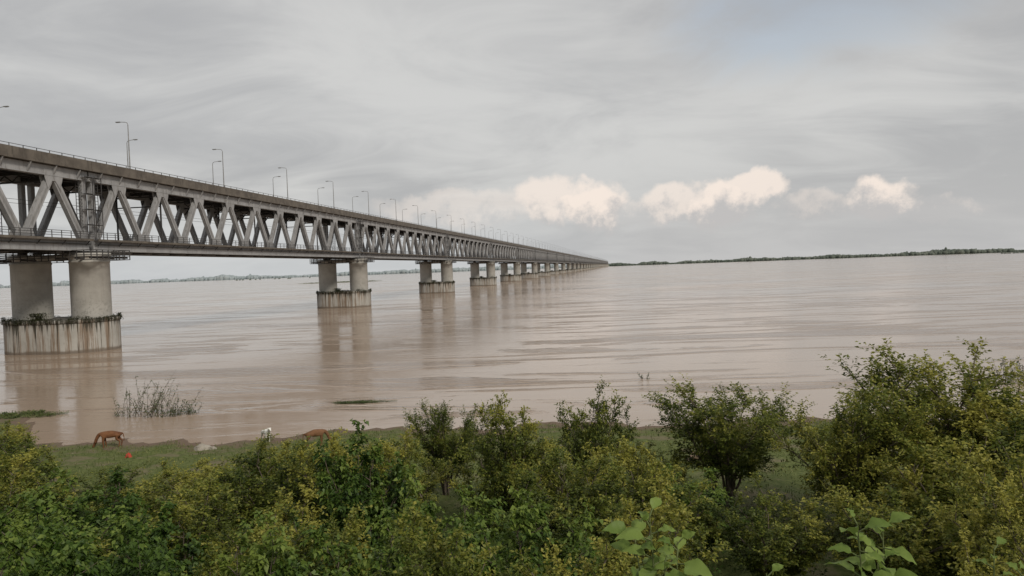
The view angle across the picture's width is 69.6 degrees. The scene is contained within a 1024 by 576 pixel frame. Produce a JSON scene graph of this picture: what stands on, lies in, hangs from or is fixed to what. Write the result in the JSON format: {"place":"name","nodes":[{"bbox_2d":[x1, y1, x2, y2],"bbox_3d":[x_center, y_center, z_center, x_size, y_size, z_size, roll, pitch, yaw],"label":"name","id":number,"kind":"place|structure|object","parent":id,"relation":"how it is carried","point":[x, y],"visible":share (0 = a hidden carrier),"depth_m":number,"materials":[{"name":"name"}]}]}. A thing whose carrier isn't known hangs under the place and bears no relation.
{"place":"outdoors","nodes":[
{"label":"outdoors","id":0,"kind":"place"},
{"bbox_2d":[67,268,543,285],"bbox_3d":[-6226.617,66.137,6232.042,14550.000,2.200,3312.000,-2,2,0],"label":"bank","id":1,"kind":"structure","parent":0,"point":[290,277],"depth_m":5239.41,"materials":[{"name":"brown soil"}]},
{"bbox_2d":[0,263,609,287],"bbox_3d":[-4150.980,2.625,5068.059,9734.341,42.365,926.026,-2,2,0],"label":"distant trees","id":2,"kind":"object","parent":1,"relation":"on","point":[202,278],"visible":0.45,"depth_m":5260.18,"materials":[{"name":"green plant"}]},
{"bbox_2d":[0,416,1016,575],"bbox_3d":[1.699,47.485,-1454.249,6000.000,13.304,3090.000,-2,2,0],"label":"ground","id":3,"kind":"structure","parent":0,"point":[777,482],"depth_m":42.01,"materials":[{"name":"green plant"}]},
{"bbox_2d":[0,422,31,448],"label":"bush","id":4,"kind":"object","parent":3,"relation":"on","point":[20,428],"visible":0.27,"depth_m":43.41,"materials":[{"name":"green plant"}]},
{"bbox_2d":[0,425,49,463],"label":"bush","id":5,"kind":"object","parent":3,"relation":"on","point":[10,433],"visible":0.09,"depth_m":40.42,"materials":[{"name":"green plant"}]},
{"bbox_2d":[0,420,52,480],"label":"bush","id":6,"kind":"object","parent":3,"relation":"on","point":[15,448],"visible":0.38,"depth_m":37.58,"materials":[{"name":"green plant"}]},
{"bbox_2d":[0,438,61,504],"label":"bush","id":7,"kind":"object","parent":3,"relation":"on","point":[32,464],"visible":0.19,"depth_m":33.98,"materials":[{"name":"green plant"}]},
{"bbox_2d":[0,513,70,575],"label":"bush","id":8,"kind":"object","parent":3,"relation":"on","point":[19,543],"visible":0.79,"depth_m":10.52,"materials":[{"name":"green plant"}]},
{"bbox_2d":[0,448,76,513],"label":"bush","id":9,"kind":"object","parent":3,"relation":"on","point":[5,487],"visible":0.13,"depth_m":27.33,"materials":[{"name":"green plant"}]},
{"bbox_2d":[0,454,103,522],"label":"bush","id":10,"kind":"object","parent":3,"relation":"on","point":[24,480],"visible":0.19,"depth_m":23.45,"materials":[{"name":"green plant"}]},
{"bbox_2d":[0,491,128,575],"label":"bush","id":11,"kind":"object","parent":3,"relation":"on","point":[40,508],"visible":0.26,"depth_m":14.28,"materials":[{"name":"green plant"}]},
{"bbox_2d":[0,488,128,574],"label":"bush","id":12,"kind":"object","parent":3,"relation":"on","point":[16,512],"visible":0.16,"depth_m":18.39,"materials":[{"name":"green plant"}]},
{"bbox_2d":[0,466,179,555],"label":"bush","id":13,"kind":"object","parent":3,"relation":"on","point":[77,508],"visible":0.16,"depth_m":21.78,"materials":[{"name":"green plant"}]},
{"bbox_2d":[2,523,185,575],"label":"bush","id":14,"kind":"object","parent":3,"relation":"on","point":[72,559],"visible":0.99,"depth_m":10.00,"materials":[{"name":"green plant"}]},
{"bbox_2d":[44,463,157,529],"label":"bush","id":15,"kind":"object","parent":3,"relation":"on","point":[105,494],"visible":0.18,"depth_m":30.80,"materials":[{"name":"green plant"}]},
{"bbox_2d":[92,431,123,447],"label":"cow","id":16,"kind":"object","parent":3,"relation":"on","point":[104,435],"visible":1,"depth_m":48.25},
{"bbox_2d":[66,497,216,575],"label":"bush","id":17,"kind":"object","parent":3,"relation":"on","point":[166,527],"visible":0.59,"depth_m":13.90,"materials":[{"name":"green plant"}]},
{"bbox_2d":[120,457,218,516],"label":"bush","id":18,"kind":"object","parent":3,"relation":"on","point":[202,463],"visible":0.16,"depth_m":30.48,"materials":[{"name":"green plant"}]},
{"bbox_2d":[88,468,284,575],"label":"bush","id":19,"kind":"object","parent":3,"relation":"on","point":[199,523],"visible":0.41,"depth_m":18.63,"materials":[{"name":"green plant"}]},
{"bbox_2d":[127,457,276,542],"bbox_3d":[-11.245,7.720,26.311,4.991,3.840,5.170,-1,2,35],"label":"bush","id":20,"kind":"object","parent":3,"relation":"on","point":[157,492],"visible":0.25,"depth_m":25.93,"materials":[{"name":"green plant"}]},
{"bbox_2d":[194,443,211,450],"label":"boulder","id":21,"kind":"object","parent":3,"relation":"on","point":[201,447],"visible":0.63,"depth_m":46.67,"materials":[{"name":"grey stone"}]},
{"bbox_2d":[159,508,350,575],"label":"bush","id":22,"kind":"object","parent":3,"relation":"on","point":[258,565],"visible":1,"depth_m":9.88,"materials":[{"name":"green plant"}]},
{"bbox_2d":[192,493,336,575],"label":"bush","id":23,"kind":"object","parent":3,"relation":"on","point":[208,568],"visible":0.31,"depth_m":13.74,"materials":[{"name":"green plant"}]},
{"bbox_2d":[261,428,270,441],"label":"white calf","id":24,"kind":"object","parent":3,"relation":"on","point":[267,431],"visible":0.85,"depth_m":48.35},
{"bbox_2d":[203,429,335,534],"bbox_3d":[-8.414,7.294,26.096,4.194,4.338,4.616,-1,2,34],"label":"bush","id":25,"kind":"object","parent":3,"relation":"on","point":[255,499],"visible":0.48,"depth_m":25.52,"materials":[{"name":"green plant"}]},
{"bbox_2d":[239,437,308,499],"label":"bush","id":26,"kind":"object","parent":3,"relation":"on","point":[285,445],"visible":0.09,"depth_m":32.18,"materials":[{"name":"green plant"}]},
{"bbox_2d":[233,481,372,575],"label":"bush","id":27,"kind":"object","parent":3,"relation":"on","point":[352,529],"visible":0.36,"depth_m":17.87,"materials":[{"name":"green plant"}]},
{"bbox_2d":[303,429,330,445],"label":"cow","id":28,"kind":"object","parent":3,"relation":"on","point":[316,432],"visible":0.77,"depth_m":45.76},
{"bbox_2d":[267,426,386,534],"bbox_3d":[-6.558,7.023,25.353,4.215,4.674,4.237,-3,2,-30],"label":"bush","id":29,"kind":"object","parent":3,"relation":"on","point":[307,474],"visible":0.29,"depth_m":24.81,"materials":[{"name":"green plant"}]},
{"bbox_2d":[307,427,389,488],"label":"bush","id":30,"kind":"object","parent":3,"relation":"on","point":[350,436],"visible":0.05,"depth_m":31.00,"materials":[{"name":"green plant"}]},
{"bbox_2d":[284,418,415,575],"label":"bush","id":31,"kind":"object","parent":3,"relation":"on","point":[340,490],"visible":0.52,"depth_m":22.02,"materials":[{"name":"green plant"}]},
{"bbox_2d":[299,477,466,575],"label":"bush","id":32,"kind":"object","parent":3,"relation":"on","point":[371,561],"visible":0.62,"depth_m":13.30,"materials":[{"name":"green plant"}]},
{"bbox_2d":[358,434,448,503],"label":"bush","id":33,"kind":"object","parent":3,"relation":"on","point":[423,465],"visible":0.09,"depth_m":30.54,"materials":[{"name":"green plant"}]},
{"bbox_2d":[356,424,452,518],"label":"bush","id":34,"kind":"object","parent":3,"relation":"on","point":[388,454],"visible":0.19,"depth_m":27.74,"materials":[{"name":"green plant"}]},
{"bbox_2d":[354,501,520,575],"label":"bush","id":35,"kind":"object","parent":3,"relation":"on","point":[452,565],"visible":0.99,"depth_m":9.91,"materials":[{"name":"green plant"}]},
{"bbox_2d":[402,397,489,495],"bbox_3d":[-2.844,7.313,33.310,4.072,4.712,3.586,-2,2,0],"label":"tree","id":36,"kind":"object","parent":3,"relation":"on","point":[446,447],"visible":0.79,"depth_m":32.80,"materials":[{"name":"green plant"}]},
{"bbox_2d":[380,464,520,575],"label":"bush","id":37,"kind":"object","parent":3,"relation":"on","point":[486,510],"visible":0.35,"depth_m":18.09,"materials":[{"name":"green plant"}]},
{"bbox_2d":[442,389,558,529],"bbox_3d":[-0.068,6.552,27.441,4.415,5.939,4.438,-1,2,43],"label":"bush","id":38,"kind":"object","parent":3,"relation":"on","point":[507,438],"visible":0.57,"depth_m":26.80,"materials":[{"name":"green plant"}]},
{"bbox_2d":[472,434,536,491],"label":"bush","id":39,"kind":"object","parent":3,"relation":"on","point":[484,454],"visible":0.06,"depth_m":31.64,"materials":[{"name":"green plant"}]},
{"bbox_2d":[469,486,607,575],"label":"bush","id":40,"kind":"object","parent":3,"relation":"on","point":[527,520],"visible":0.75,"depth_m":13.44,"materials":[{"name":"green plant"}]},
{"bbox_2d":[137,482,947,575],"bbox_3d":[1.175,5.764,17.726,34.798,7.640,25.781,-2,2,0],"label":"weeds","id":41,"kind":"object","parent":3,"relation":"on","point":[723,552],"visible":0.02,"depth_m":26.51,"materials":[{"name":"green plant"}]},
{"bbox_2d":[497,419,615,517],"bbox_3d":[1.708,7.023,26.316,4.308,4.595,4.159,-2,2,18],"label":"bush","id":42,"kind":"object","parent":3,"relation":"on","point":[553,480],"visible":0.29,"depth_m":25.93,"materials":[{"name":"green plant"}]},
{"bbox_2d":[488,447,629,575],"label":"bush","id":43,"kind":"object","parent":3,"relation":"on","point":[570,508],"visible":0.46,"depth_m":20.07,"materials":[{"name":"green plant"}]},
{"bbox_2d":[510,510,669,575],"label":"bush","id":44,"kind":"object","parent":3,"relation":"on","point":[619,557],"visible":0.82,"depth_m":10.05,"materials":[{"name":"green plant"}]},
{"bbox_2d":[554,375,639,491],"bbox_3d":[3.387,6.434,30.066,3.612,5.612,3.282,-2,2,17],"label":"bush","id":45,"kind":"object","parent":3,"relation":"on","point":[592,432],"visible":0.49,"depth_m":30.00,"materials":[{"name":"green plant"}]},
{"bbox_2d":[571,468,732,575],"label":"bush","id":46,"kind":"object","parent":3,"relation":"on","point":[673,522],"visible":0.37,"depth_m":14.45,"materials":[{"name":"green plant"}]},
{"bbox_2d":[576,435,730,569],"bbox_3d":[4.090,6.507,21.241,4.237,4.808,4.215,-2,2,9],"label":"bush","id":47,"kind":"object","parent":3,"relation":"on","point":[641,493],"visible":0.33,"depth_m":20.88,"materials":[{"name":"green plant"}]},
{"bbox_2d":[602,497,711,575],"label":"broadleaf sapling","id":48,"kind":"object","parent":3,"relation":"on","point":[694,567],"visible":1,"depth_m":2.63,"materials":[{"name":"green plant"}]},
{"bbox_2d":[625,438,692,490],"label":"bush","id":49,"kind":"object","parent":3,"relation":"on","point":[675,460],"visible":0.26,"depth_m":29.99,"materials":[{"name":"green plant"}]},
{"bbox_2d":[636,463,752,557],"bbox_3d":[5.894,7.207,23.976,3.948,3.303,4.340,-3,2,-38],"label":"bush","id":50,"kind":"object","parent":3,"relation":"on","point":[717,491],"visible":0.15,"depth_m":23.80,"materials":[{"name":"green plant"}]},
{"bbox_2d":[642,373,796,508],"bbox_3d":[8.805,6.332,30.552,6.722,6.045,6.190,-1,2,39],"label":"tree","id":51,"kind":"object","parent":3,"relation":"on","point":[729,434],"visible":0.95,"depth_m":29.40,"materials":[{"name":"green plant"}]},
{"bbox_2d":[699,470,850,575],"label":"bush","id":52,"kind":"object","parent":3,"relation":"on","point":[755,559],"visible":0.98,"depth_m":19.75,"materials":[{"name":"green plant"}]},
{"bbox_2d":[766,563,783,575],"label":"broadleaf sapling","id":53,"kind":"object","parent":3,"relation":"on","point":[776,566],"visible":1,"depth_m":2.63,"materials":[{"name":"green plant"}]},
{"bbox_2d":[748,386,939,540],"bbox_3d":[11.408,6.157,25.419,5.179,5.640,5.882,-2,2,-15],"label":"tree","id":54,"kind":"object","parent":3,"relation":"on","point":[828,464],"visible":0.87,"depth_m":24.54,"materials":[{"name":"green plant"}]},
{"bbox_2d":[824,508,917,575],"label":"broadleaf sapling","id":55,"kind":"object","parent":3,"relation":"on","point":[866,561],"visible":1,"depth_m":2.66,"materials":[{"name":"green plant"}]},
{"bbox_2d":[800,482,971,575],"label":"bush","id":56,"kind":"object","parent":3,"relation":"on","point":[918,547],"visible":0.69,"depth_m":18.72,"materials":[{"name":"green plant"}]},
{"bbox_2d":[818,336,1023,495],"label":"tree","id":57,"kind":"object","parent":3,"relation":"on","point":[891,393],"visible":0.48,"depth_m":25.41,"materials":[{"name":"green plant"}]},
{"bbox_2d":[863,387,1023,549],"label":"bush","id":58,"kind":"object","parent":3,"relation":"on","point":[949,446],"visible":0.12,"depth_m":22.94,"materials":[{"name":"green plant"}]},
{"bbox_2d":[864,421,1023,575],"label":"bush","id":59,"kind":"object","parent":3,"relation":"on","point":[914,491],"visible":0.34,"depth_m":20.28,"materials":[{"name":"green plant"}]},
{"bbox_2d":[902,366,1023,470],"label":"tree","id":60,"kind":"object","parent":3,"relation":"on","point":[970,411],"visible":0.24,"depth_m":24.69,"materials":[{"name":"green plant"}]},
{"bbox_2d":[926,441,1023,575],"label":"bush","id":61,"kind":"object","parent":3,"relation":"on","point":[986,518],"visible":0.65,"depth_m":15.07,"materials":[{"name":"green plant"}]},
{"bbox_2d":[944,393,1023,491],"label":"bush","id":62,"kind":"object","parent":3,"relation":"on","point":[1020,439],"visible":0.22,"depth_m":21.53,"materials":[{"name":"green plant"}]},
{"bbox_2d":[947,485,1023,575],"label":"bush","id":63,"kind":"object","parent":3,"relation":"on","point":[1005,549],"visible":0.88,"depth_m":10.77,"materials":[{"name":"green plant"}]},
{"bbox_2d":[973,536,1023,575],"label":"broadleaf sapling","id":64,"kind":"object","parent":3,"relation":"on","point":[1000,540],"visible":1,"depth_m":2.73,"materials":[{"name":"green plant"}]},
{"bbox_2d":[0,252,1023,445],"bbox_3d":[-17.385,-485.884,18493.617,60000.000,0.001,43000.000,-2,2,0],"label":"river water","id":65,"kind":"structure","parent":0,"point":[282,357],"depth_m":105.90,"materials":[{"name":"brown liquid"}]},
{"bbox_2d":[0,409,68,418],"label":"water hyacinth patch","id":66,"kind":"object","parent":65,"relation":"on","point":[15,414],"visible":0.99,"depth_m":62.18,"materials":[{"name":"green plant"}]},
{"bbox_2d":[112,370,202,417],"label":"drowned shrub","id":67,"kind":"object","parent":65,"relation":"in","point":[154,408],"visible":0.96,"depth_m":60.40,"materials":[{"name":"grey plant"}]},
{"bbox_2d":[0,141,608,354],"bbox_3d":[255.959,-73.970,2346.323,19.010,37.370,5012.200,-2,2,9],"label":"railway road truss bridge","id":68,"kind":"structure","parent":65,"relation":"in","point":[34,325],"depth_m":140.74,"materials":[{"name":"grey paint"}]},
{"bbox_2d":[115,121,130,168],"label":"street lamp","id":69,"kind":"object","parent":68,"relation":"on","point":[128,142],"visible":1,"depth_m":130.44,"materials":[{"name":"metal"}]},
{"bbox_2d":[126,139,137,167],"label":"street lamp","id":70,"kind":"object","parent":68,"relation":"on","point":[127,152],"visible":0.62,"depth_m":147.50,"materials":[{"name":"metal"}]},
{"bbox_2d":[212,149,224,186],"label":"street lamp","id":71,"kind":"object","parent":68,"relation":"on","point":[223,166],"visible":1,"depth_m":161.32,"materials":[{"name":"metal"}]},
{"bbox_2d":[331,400,394,403],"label":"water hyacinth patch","id":72,"kind":"object","parent":65,"relation":"on","point":[357,401],"visible":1,"depth_m":62.65,"materials":[{"name":"green plant"}]},
{"bbox_2d":[473,400,494,412],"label":"drowned shrub","id":73,"kind":"object","parent":65,"relation":"in","point":[482,407],"visible":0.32,"depth_m":56.58,"materials":[{"name":"grey plant"}]},
{"bbox_2d":[980,355,1023,382],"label":"drowned shrub","id":74,"kind":"object","parent":65,"relation":"in","point":[1001,365],"visible":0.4,"depth_m":63.17,"materials":[{"name":"grey plant"}]},
{"bbox_2d":[0,0,1023,285],"label":"sky","id":75,"kind":"structure","parent":0,"point":[612,131],"materials":[{"name":"grey"}]},
{"bbox_2d":[628,252,1005,265],"bbox_3d":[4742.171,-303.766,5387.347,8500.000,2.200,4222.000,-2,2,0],"label":"bank","id":76,"kind":"structure","parent":0,"point":[828,258],"depth_m":4399.27,"materials":[{"name":"brown soil"}]},
{"bbox_2d":[609,247,1023,265],"bbox_3d":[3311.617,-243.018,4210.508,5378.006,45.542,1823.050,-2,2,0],"label":"distant trees","id":77,"kind":"object","parent":76,"relation":"on","point":[945,250],"visible":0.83,"depth_m":4375.10,"materials":[{"name":"green plant"}]}
]}

